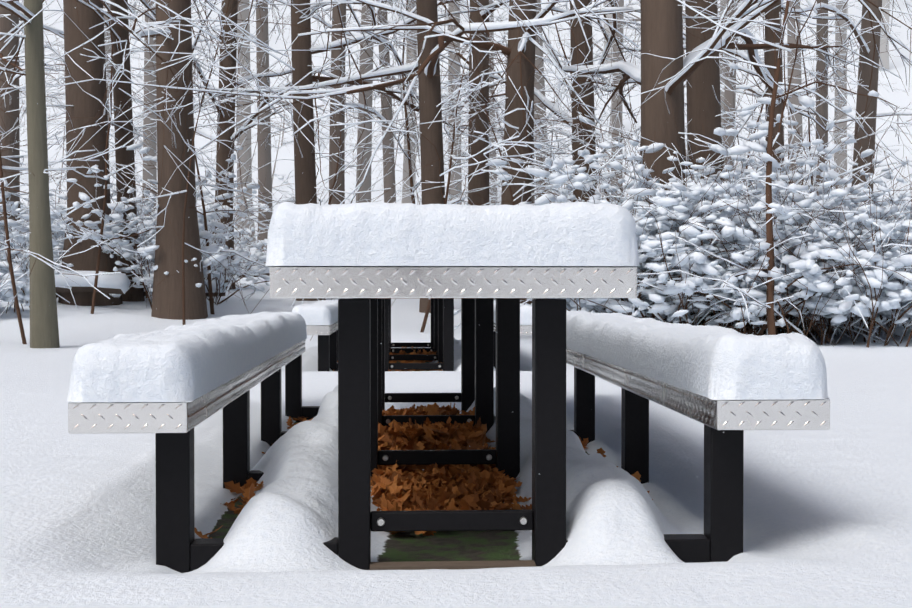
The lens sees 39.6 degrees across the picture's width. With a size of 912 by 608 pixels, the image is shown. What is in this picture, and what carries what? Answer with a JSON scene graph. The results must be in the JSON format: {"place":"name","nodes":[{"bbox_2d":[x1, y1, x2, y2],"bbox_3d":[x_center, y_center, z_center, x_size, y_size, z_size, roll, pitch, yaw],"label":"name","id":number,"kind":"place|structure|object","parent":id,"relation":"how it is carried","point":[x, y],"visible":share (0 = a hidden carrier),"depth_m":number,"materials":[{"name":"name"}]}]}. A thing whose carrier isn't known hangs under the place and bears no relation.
{"place":"outdoors","nodes":[
{"label":"outdoors","id":0,"kind":"place"},
{"bbox_2d":[0,0,911,607],"bbox_3d":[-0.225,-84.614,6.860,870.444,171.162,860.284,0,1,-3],"label":"ground","id":1,"kind":"structure","parent":0,"point":[826,518],"depth_m":3.99,"materials":[{"name":"white snow"}]},
{"bbox_2d":[0,226,57,312],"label":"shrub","id":2,"kind":"object","parent":1,"relation":"on","point":[6,292],"visible":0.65,"depth_m":16.62,"materials":[{"name":"white plant"}]},
{"bbox_2d":[0,208,63,266],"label":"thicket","id":3,"kind":"object","parent":1,"relation":"on","point":[27,240],"visible":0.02,"depth_m":20.33,"materials":[{"name":"white plant"}]},
{"bbox_2d":[0,85,64,220],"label":"sapling","id":4,"kind":"object","parent":1,"relation":"on","point":[14,194],"visible":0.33,"depth_m":25.97,"materials":[{"name":"white plant"}]},
{"bbox_2d":[20,83,66,221],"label":"sapling","id":5,"kind":"object","parent":1,"relation":"on","point":[47,146],"visible":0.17,"depth_m":38.39,"materials":[{"name":"white plant"}]},
{"bbox_2d":[0,79,120,315],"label":"sapling","id":6,"kind":"object","parent":1,"relation":"on","point":[29,252],"visible":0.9,"depth_m":12.62,"materials":[{"name":"white plant"}]},
{"bbox_2d":[0,269,130,293],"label":"fallen log","id":7,"kind":"object","parent":1,"relation":"on","point":[118,283],"visible":0.5,"depth_m":18.19,"materials":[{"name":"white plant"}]},
{"bbox_2d":[0,0,137,343],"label":"sapling","id":8,"kind":"object","parent":1,"relation":"on","point":[7,243],"visible":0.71,"depth_m":13.59,"materials":[{"name":"brown plant"}]},
{"bbox_2d":[25,27,114,201],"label":"sapling","id":9,"kind":"object","parent":1,"relation":"on","point":[58,111],"visible":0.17,"depth_m":42.11,"materials":[{"name":"grey plant"}]},
{"bbox_2d":[0,53,153,232],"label":"tree","id":10,"kind":"object","parent":1,"relation":"on","point":[3,58],"visible":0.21,"depth_m":22.18,"materials":[{"name":"brown plant"}]},
{"bbox_2d":[0,175,156,302],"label":"shrub","id":11,"kind":"object","parent":1,"relation":"on","point":[57,248],"visible":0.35,"depth_m":18.49,"materials":[{"name":"white plant"}]},
{"bbox_2d":[0,0,156,231],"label":"tree","id":12,"kind":"object","parent":1,"relation":"on","point":[11,103],"visible":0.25,"depth_m":26.59,"materials":[{"name":"brown plant"}]},
{"bbox_2d":[20,42,142,202],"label":"sapling","id":13,"kind":"object","parent":1,"relation":"on","point":[63,143],"visible":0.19,"depth_m":42.04,"materials":[{"name":"brown plant"}]},
{"bbox_2d":[19,0,153,141],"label":"tree","id":14,"kind":"object","parent":1,"relation":"on","point":[107,47],"visible":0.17,"depth_m":39.30,"materials":[{"name":"brown plant"}]},
{"bbox_2d":[23,183,155,259],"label":"shrub","id":15,"kind":"object","parent":1,"relation":"on","point":[144,191],"visible":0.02,"depth_m":20.63,"materials":[{"name":"white plant"}]},
{"bbox_2d":[2,160,240,258],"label":"shrub","id":16,"kind":"object","parent":1,"relation":"on","point":[147,202],"visible":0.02,"depth_m":20.61,"materials":[{"name":"white plant"}]},
{"bbox_2d":[0,0,251,313],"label":"sapling","id":17,"kind":"object","parent":1,"relation":"on","point":[102,221],"visible":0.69,"depth_m":17.53,"materials":[{"name":"brown plant"}]},
{"bbox_2d":[15,0,252,222],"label":"tree","id":18,"kind":"object","parent":1,"relation":"on","point":[134,11],"visible":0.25,"depth_m":23.25,"materials":[{"name":"grey plant"}]},
{"bbox_2d":[11,142,269,308],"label":"shrub","id":19,"kind":"object","parent":1,"relation":"on","point":[147,251],"visible":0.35,"depth_m":17.80,"materials":[{"name":"white plant"}]},
{"bbox_2d":[56,280,225,296],"bbox_3d":[-5.339,-0.283,19.867,3.401,0.375,0.316,0,1,-17],"label":"fallen log","id":20,"kind":"object","parent":1,"relation":"on","point":[213,287],"visible":0.04,"depth_m":20.23,"materials":[{"name":"brown wood"}]},
{"bbox_2d":[61,179,235,297],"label":"shrub","id":21,"kind":"object","parent":1,"relation":"on","point":[154,182],"depth_m":20.33,"materials":[{"name":"white plant"}]},
{"bbox_2d":[5,0,292,305],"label":"tree","id":22,"kind":"object","parent":1,"relation":"on","point":[84,106],"visible":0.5,"depth_m":18.64,"materials":[{"name":"brown plant"}]},
{"bbox_2d":[19,0,291,219],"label":"tree","id":23,"kind":"object","parent":1,"relation":"on","point":[146,120],"visible":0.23,"depth_m":35.46,"materials":[{"name":"brown plant"}]},
{"bbox_2d":[116,202,228,300],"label":"shrub","id":24,"kind":"object","parent":1,"relation":"on","point":[139,238],"visible":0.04,"depth_m":18.96,"materials":[{"name":"white plant"}]},
{"bbox_2d":[50,20,322,313],"bbox_3d":[-3.528,-1.778,18.204,5.393,5.208,2.724,0,1,5],"label":"sapling","id":25,"kind":"object","parent":1,"relation":"on","point":[226,250],"visible":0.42,"depth_m":18.05,"materials":[{"name":"brown plant"}]},
{"bbox_2d":[44,0,333,301],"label":"tree","id":26,"kind":"object","parent":1,"relation":"on","point":[124,157],"visible":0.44,"depth_m":19.56,"materials":[{"name":"brown plant"}]},
{"bbox_2d":[110,137,270,304],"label":"shrub","id":27,"kind":"object","parent":1,"relation":"on","point":[220,274],"visible":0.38,"depth_m":19.30,"materials":[{"name":"white plant"}]},
{"bbox_2d":[136,170,268,263],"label":"shrub","id":28,"kind":"object","parent":1,"relation":"on","point":[244,237],"visible":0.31,"depth_m":29.67,"materials":[{"name":"white plant"}]},
{"bbox_2d":[156,204,268,292],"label":"shrub","id":29,"kind":"object","parent":1,"relation":"on","point":[257,254],"visible":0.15,"depth_m":22.84,"materials":[{"name":"white plant"}]},
{"bbox_2d":[87,0,342,324],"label":"sapling","id":30,"kind":"object","parent":1,"relation":"on","point":[183,231],"visible":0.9,"depth_m":16.32,"materials":[{"name":"brown plant"}]},
{"bbox_2d":[109,0,380,245],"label":"tree","id":31,"kind":"object","parent":1,"relation":"on","point":[245,156],"visible":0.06,"depth_m":41.07,"materials":[{"name":"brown plant"}]},
{"bbox_2d":[194,41,327,231],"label":"sapling","id":32,"kind":"object","parent":1,"relation":"on","point":[255,160],"visible":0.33,"depth_m":32.91,"materials":[{"name":"grey plant"}]},
{"bbox_2d":[253,119,293,183],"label":"sapling","id":33,"kind":"object","parent":1,"relation":"on","point":[278,146],"visible":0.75,"depth_m":48.63,"materials":[{"name":"brown plant"}]},
{"bbox_2d":[0,0,568,299],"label":"tree","id":34,"kind":"object","parent":1,"relation":"on","point":[222,158],"visible":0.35,"depth_m":23.61,"materials":[{"name":"brown plant"}]},
{"bbox_2d":[251,18,323,145],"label":"sapling","id":35,"kind":"object","parent":1,"relation":"on","point":[286,91],"visible":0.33,"depth_m":53.33,"materials":[{"name":"grey plant"}]},
{"bbox_2d":[215,67,399,252],"bbox_3d":[-3.947,-2.879,27.503,4.880,4.857,3.571,-1,1,-42],"label":"sapling","id":36,"kind":"object","parent":1,"relation":"on","point":[317,158],"visible":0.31,"depth_m":27.67,"materials":[{"name":"white plant"}]},
{"bbox_2d":[0,0,628,319],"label":"tree","id":37,"kind":"object","parent":1,"relation":"on","point":[167,298],"visible":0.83,"depth_m":17.23,"materials":[{"name":"brown plant"}]},
{"bbox_2d":[269,90,387,204],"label":"sapling","id":38,"kind":"object","parent":1,"relation":"on","point":[334,183],"visible":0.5,"depth_m":23.89,"materials":[{"name":"brown plant"}]},
{"bbox_2d":[209,0,456,202],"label":"tree","id":39,"kind":"object","parent":1,"relation":"on","point":[388,179],"visible":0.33,"depth_m":31.80,"materials":[{"name":"brown plant"}]},
{"bbox_2d":[0,0,690,340],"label":"tree","id":40,"kind":"object","parent":1,"relation":"on","point":[523,51],"visible":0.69,"depth_m":17.68,"materials":[{"name":"brown plant"}]},
{"bbox_2d":[256,0,462,264],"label":"tree","id":41,"kind":"object","parent":1,"relation":"on","point":[264,156],"visible":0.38,"depth_m":31.63,"materials":[{"name":"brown plant"}]},
{"bbox_2d":[326,55,420,201],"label":"sapling","id":42,"kind":"object","parent":1,"relation":"on","point":[381,130],"visible":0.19,"depth_m":41.53,"materials":[{"name":"white plant"}]},
{"bbox_2d":[0,0,790,347],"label":"tree","id":43,"kind":"object","parent":1,"relation":"on","point":[44,330],"visible":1,"depth_m":12.93,"materials":[{"name":"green plant"}]},
{"bbox_2d":[292,298,531,370],"bbox_3d":[-0.391,0.100,11.516,1.899,0.956,3.980,0,1,-3],"label":"picnic table","id":44,"kind":"object","parent":1,"relation":"on","point":[320,317],"visible":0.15,"depth_m":9.66,"materials":[{"name":"black metal"}]},
{"bbox_2d":[292,1,538,204],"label":"tree","id":45,"kind":"object","parent":1,"relation":"on","point":[333,148],"visible":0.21,"depth_m":28.54,"materials":[{"name":"brown plant"}]},
{"bbox_2d":[268,0,568,202],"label":"tree","id":46,"kind":"object","parent":1,"relation":"on","point":[366,186],"visible":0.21,"depth_m":34.90,"materials":[{"name":"grey plant"}]},
{"bbox_2d":[195,346,652,537],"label":"dead leaves","id":47,"kind":"object","parent":1,"relation":"on","point":[395,487],"visible":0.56,"depth_m":4.35,"materials":[{"name":"brown plant"}]},
{"bbox_2d":[378,0,503,203],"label":"sapling","id":48,"kind":"object","parent":1,"relation":"on","point":[408,157],"visible":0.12,"depth_m":23.23,"materials":[{"name":"brown plant"}]},
{"bbox_2d":[261,0,625,300],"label":"tree","id":49,"kind":"object","parent":1,"relation":"on","point":[305,178],"visible":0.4,"depth_m":21.39,"materials":[{"name":"brown plant"}]},
{"bbox_2d":[62,202,832,572],"bbox_3d":[-0.095,0.179,5.073,1.900,0.957,3.980,0,1,-3],"label":"picnic table","id":50,"kind":"object","parent":1,"relation":"on","point":[172,386],"visible":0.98,"depth_m":3.19,"materials":[{"name":"silver metal"}]},
{"bbox_2d":[401,1,496,202],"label":"tree","id":51,"kind":"object","parent":1,"relation":"on","point":[407,199],"visible":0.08,"depth_m":43.76,"materials":[{"name":"brown plant"}]},
{"bbox_2d":[370,560,535,569],"bbox_3d":[-0.009,0.669,3.211,0.418,0.022,0.060,0,1,-3],"label":"timber pad edge","id":52,"kind":"object","parent":1,"relation":"on","point":[422,565],"visible":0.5,"depth_m":3.20,"materials":[{"name":"grey wood"}]},
{"bbox_2d":[312,0,608,204],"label":"tree","id":53,"kind":"object","parent":1,"relation":"on","point":[452,71],"visible":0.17,"depth_m":39.70,"materials":[{"name":"brown plant"}]},
{"bbox_2d":[292,14,628,331],"bbox_3d":[0.132,-1.360,14.937,4.122,3.543,3.075,0,1,22],"label":"sapling","id":54,"kind":"object","parent":1,"relation":"on","point":[495,145],"visible":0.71,"depth_m":14.71,"materials":[{"name":"brown plant"}]},
{"bbox_2d":[106,0,825,312],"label":"tree","id":55,"kind":"object","parent":1,"relation":"on","point":[429,86],"visible":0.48,"depth_m":19.03,"materials":[{"name":"brown plant"}]},
{"bbox_2d":[322,0,638,203],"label":"tree","id":56,"kind":"object","parent":1,"relation":"on","point":[540,91],"visible":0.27,"depth_m":32.00,"materials":[{"name":"grey plant"}]},
{"bbox_2d":[411,0,550,204],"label":"tree","id":57,"kind":"object","parent":1,"relation":"on","point":[538,85],"visible":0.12,"depth_m":36.71,"materials":[{"name":"grey plant"}]},
{"bbox_2d":[347,34,635,210],"bbox_3d":[0.882,-2.349,21.207,4.737,4.627,3.187,0,1,11],"label":"sapling","id":58,"kind":"object","parent":1,"relation":"on","point":[466,192],"visible":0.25,"depth_m":21.35,"materials":[{"name":"white plant"}]},
{"bbox_2d":[414,20,612,199],"bbox_3d":[1.547,-3.839,31.125,5.539,6.383,3.341,1,1,37],"label":"sapling","id":59,"kind":"object","parent":1,"relation":"on","point":[497,117],"visible":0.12,"depth_m":31.38,"materials":[{"name":"brown plant"}]},
{"bbox_2d":[390,77,637,204],"bbox_3d":[1.247,-1.518,18.433,3.888,3.549,3.449,0,1,28],"label":"sapling","id":60,"kind":"object","parent":1,"relation":"on","point":[536,129],"visible":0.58,"depth_m":18.05,"materials":[{"name":"white plant"}]},
{"bbox_2d":[464,106,571,203],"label":"sapling","id":61,"kind":"object","parent":1,"relation":"on","point":[535,184],"visible":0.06,"depth_m":33.32,"materials":[{"name":"white plant"}]},
{"bbox_2d":[419,0,627,203],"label":"tree","id":62,"kind":"object","parent":1,"relation":"on","point":[493,111],"visible":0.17,"depth_m":38.67,"materials":[{"name":"grey plant"}]},
{"bbox_2d":[239,0,813,205],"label":"tree","id":63,"kind":"object","parent":1,"relation":"on","point":[479,181],"visible":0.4,"depth_m":22.21,"materials":[{"name":"brown plant"}]},
{"bbox_2d":[347,0,724,200],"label":"tree","id":64,"kind":"object","parent":1,"relation":"on","point":[582,47],"visible":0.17,"depth_m":23.24,"materials":[{"name":"brown plant"}]},
{"bbox_2d":[493,0,640,204],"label":"sapling","id":65,"kind":"object","parent":1,"relation":"on","point":[599,80],"visible":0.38,"depth_m":19.41,"materials":[{"name":"white plant"}]},
{"bbox_2d":[534,58,613,201],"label":"sapling","id":66,"kind":"object","parent":1,"relation":"on","point":[554,114],"visible":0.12,"depth_m":35.21,"materials":[{"name":"white plant"}]},
{"bbox_2d":[543,23,635,184],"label":"sapling","id":67,"kind":"object","parent":1,"relation":"on","point":[629,163],"visible":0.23,"depth_m":45.33,"materials":[{"name":"white plant"}]},
{"bbox_2d":[603,0,612,63],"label":"tree","id":68,"kind":"object","parent":1,"relation":"on","point":[607,28],"visible":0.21,"depth_m":64.16,"materials":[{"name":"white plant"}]},
{"bbox_2d":[534,57,686,200],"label":"sapling","id":69,"kind":"object","parent":1,"relation":"on","point":[596,127],"visible":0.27,"depth_m":28.68,"materials":[{"name":"white plant"}]},
{"bbox_2d":[443,141,787,329],"bbox_3d":[2.760,-0.111,16.449,6.782,3.974,5.034,0,1,-3],"label":"shrub","id":70,"kind":"object","parent":1,"relation":"on","point":[539,147],"visible":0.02,"depth_m":16.06,"materials":[{"name":"white plant"}]},
{"bbox_2d":[533,26,722,181],"bbox_3d":[2.950,-2.101,19.639,2.798,4.405,3.474,-1,1,-40],"label":"sapling","id":71,"kind":"object","parent":1,"relation":"on","point":[603,120],"visible":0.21,"depth_m":19.81,"materials":[{"name":"white plant"}]},
{"bbox_2d":[391,137,873,324],"bbox_3d":[2.260,-0.749,15.589,4.683,2.933,6.206,0,1,34],"label":"shrub","id":72,"kind":"object","parent":1,"relation":"on","point":[561,179],"visible":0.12,"depth_m":15.23,"materials":[{"name":"white plant"}]},
{"bbox_2d":[536,0,760,200],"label":"tree","id":73,"kind":"object","parent":1,"relation":"on","point":[615,97],"visible":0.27,"depth_m":38.47,"materials":[{"name":"brown plant"}]},
{"bbox_2d":[454,110,860,325],"bbox_3d":[2.461,-0.789,16.038,5.112,3.525,5.592,0,1,-3],"label":"shrub","id":74,"kind":"object","parent":1,"relation":"on","point":[581,177],"visible":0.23,"depth_m":15.39,"materials":[{"name":"white plant"}]},
{"bbox_2d":[520,178,833,332],"bbox_3d":[2.546,-0.243,15.459,4.223,2.729,4.968,0,1,-23],"label":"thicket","id":75,"kind":"object","parent":1,"relation":"on","point":[677,306],"visible":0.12,"depth_m":14.52,"materials":[{"name":"white plant"}]},
{"bbox_2d":[486,140,911,344],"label":"shrub","id":76,"kind":"object","parent":1,"relation":"on","point":[830,254],"visible":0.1,"depth_m":14.37,"materials":[{"name":"white plant"}]},
{"bbox_2d":[569,0,855,199],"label":"tree","id":77,"kind":"object","parent":1,"relation":"on","point":[750,85],"visible":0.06,"depth_m":41.01,"materials":[{"name":"grey plant"}]},
{"bbox_2d":[595,0,833,156],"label":"tree","id":78,"kind":"object","parent":1,"relation":"on","point":[722,99],"visible":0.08,"depth_m":43.85,"materials":[{"name":"grey plant"}]},
{"bbox_2d":[525,124,911,344],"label":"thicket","id":79,"kind":"object","parent":1,"relation":"on","point":[729,227],"visible":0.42,"depth_m":13.84,"materials":[{"name":"white plant"}]},
{"bbox_2d":[535,0,901,324],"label":"tree","id":80,"kind":"object","parent":1,"relation":"on","point":[661,29],"visible":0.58,"depth_m":16.82,"materials":[{"name":"brown plant"}]},
{"bbox_2d":[543,0,901,196],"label":"tree","id":81,"kind":"object","parent":1,"relation":"on","point":[770,55],"visible":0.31,"depth_m":24.01,"materials":[{"name":"grey plant"}]},
{"bbox_2d":[622,136,823,214],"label":"shrub","id":82,"kind":"object","parent":1,"relation":"on","point":[777,150],"depth_m":18.33,"materials":[{"name":"white plant"}]},
{"bbox_2d":[631,0,834,102],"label":"tree","id":83,"kind":"object","parent":1,"relation":"on","point":[721,3],"visible":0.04,"depth_m":44.72,"materials":[{"name":"grey plant"}]},
{"bbox_2d":[566,52,905,331],"bbox_3d":[4.038,-0.654,17.023,6.431,5.068,4.869,0,1,-3],"label":"shrub","id":84,"kind":"object","parent":1,"relation":"on","point":[752,123],"visible":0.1,"depth_m":15.77,"materials":[{"name":"white plant"}]},
{"bbox_2d":[686,83,787,197],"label":"sapling","id":85,"kind":"object","parent":1,"relation":"on","point":[762,120],"visible":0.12,"depth_m":33.01,"materials":[{"name":"white plant"}]},
{"bbox_2d":[578,0,911,180],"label":"tree","id":86,"kind":"object","parent":1,"relation":"on","point":[703,106],"visible":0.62,"depth_m":20.73,"materials":[{"name":"brown plant"}]},
{"bbox_2d":[584,90,909,343],"bbox_3d":[3.969,-0.494,15.253,5.383,3.841,4.920,-1,1,-40],"label":"shrub","id":87,"kind":"object","parent":1,"relation":"on","point":[783,213],"visible":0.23,"depth_m":14.34,"materials":[{"name":"white plant"}]},
{"bbox_2d":[682,18,812,193],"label":"sapling","id":88,"kind":"object","parent":1,"relation":"on","point":[683,19],"visible":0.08,"depth_m":22.61,"materials":[{"name":"white plant"}]},
{"bbox_2d":[625,137,870,333],"bbox_3d":[2.993,-0.663,15.710,2.891,2.628,3.928,0,1,-25],"label":"shrub","id":89,"kind":"object","parent":1,"relation":"on","point":[737,150],"visible":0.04,"depth_m":14.68,"materials":[{"name":"white plant"}]},
{"bbox_2d":[634,1,877,187],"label":"sapling","id":90,"kind":"object","parent":1,"relation":"on","point":[816,73],"visible":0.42,"depth_m":23.85,"materials":[{"name":"white plant"}]},
{"bbox_2d":[602,0,911,334],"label":"sapling","id":91,"kind":"object","parent":1,"relation":"on","point":[771,327],"visible":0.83,"depth_m":13.92,"materials":[{"name":"brown plant"}]},
{"bbox_2d":[623,176,911,343],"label":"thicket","id":92,"kind":"object","parent":1,"relation":"on","point":[855,288],"visible":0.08,"depth_m":14.33,"materials":[{"name":"white plant"}]},
{"bbox_2d":[634,139,903,321],"bbox_3d":[4.237,-0.409,17.778,4.287,3.636,5.423,0,1,14],"label":"shrub","id":93,"kind":"object","parent":1,"relation":"on","point":[885,169],"depth_m":16.79,"materials":[{"name":"white plant"}]},
{"bbox_2d":[626,0,911,194],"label":"tree","id":94,"kind":"object","parent":1,"relation":"on","point":[822,110],"visible":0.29,"depth_m":29.02,"materials":[{"name":"grey plant"}]},
{"bbox_2d":[684,0,860,182],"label":"sapling","id":95,"kind":"object","parent":1,"relation":"on","point":[753,132],"visible":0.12,"depth_m":26.54,"materials":[{"name":"white plant"}]},
{"bbox_2d":[671,32,886,330],"bbox_3d":[3.950,-1.494,15.604,2.894,4.335,4.030,0,1,-3],"label":"sapling","id":96,"kind":"object","parent":1,"relation":"on","point":[765,115],"visible":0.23,"depth_m":16.54,"materials":[{"name":"white plant"}]},
{"bbox_2d":[649,127,911,347],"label":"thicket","id":97,"kind":"object","parent":1,"relation":"on","point":[814,279],"visible":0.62,"depth_m":13.50,"materials":[{"name":"white plant"}]},
{"bbox_2d":[656,162,911,338],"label":"shrub","id":98,"kind":"object","parent":1,"relation":"on","point":[838,192],"visible":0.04,"depth_m":14.37,"materials":[{"name":"white plant"}]},
{"bbox_2d":[665,106,911,332],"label":"shrub","id":99,"kind":"object","parent":1,"relation":"on","point":[866,220],"visible":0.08,"depth_m":14.10,"materials":[{"name":"white plant"}]},
{"bbox_2d":[685,0,911,207],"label":"tree","id":100,"kind":"object","parent":1,"relation":"on","point":[866,51],"visible":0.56,"depth_m":26.70,"materials":[{"name":"brown plant"}]},
{"bbox_2d":[720,0,898,180],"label":"tree","id":101,"kind":"object","parent":1,"relation":"on","point":[730,94],"visible":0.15,"depth_m":33.82,"materials":[{"name":"grey plant"}]},
{"bbox_2d":[740,76,884,189],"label":"sapling","id":102,"kind":"object","parent":1,"relation":"on","point":[815,135],"visible":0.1,"depth_m":32.55,"materials":[{"name":"white plant"}]},
{"bbox_2d":[720,142,911,335],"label":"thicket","id":103,"kind":"object","parent":1,"relation":"on","point":[858,200],"visible":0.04,"depth_m":15.48,"materials":[{"name":"white plant"}]},
{"bbox_2d":[720,0,911,185],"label":"tree","id":104,"kind":"object","parent":1,"relation":"on","point":[793,99],"visible":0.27,"depth_m":37.01,"materials":[{"name":"grey plant"}]},
{"bbox_2d":[755,2,911,202],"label":"sapling","id":105,"kind":"object","parent":1,"relation":"on","point":[809,123],"visible":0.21,"depth_m":20.68,"materials":[{"name":"white plant"}]},
{"bbox_2d":[782,0,911,188],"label":"tree","id":106,"kind":"object","parent":1,"relation":"on","point":[841,157],"visible":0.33,"depth_m":43.60,"materials":[{"name":"grey plant"}]},
{"bbox_2d":[879,0,889,68],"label":"tree","id":107,"kind":"object","parent":1,"relation":"on","point":[884,56],"visible":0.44,"depth_m":65.35,"materials":[{"name":"grey plant"}]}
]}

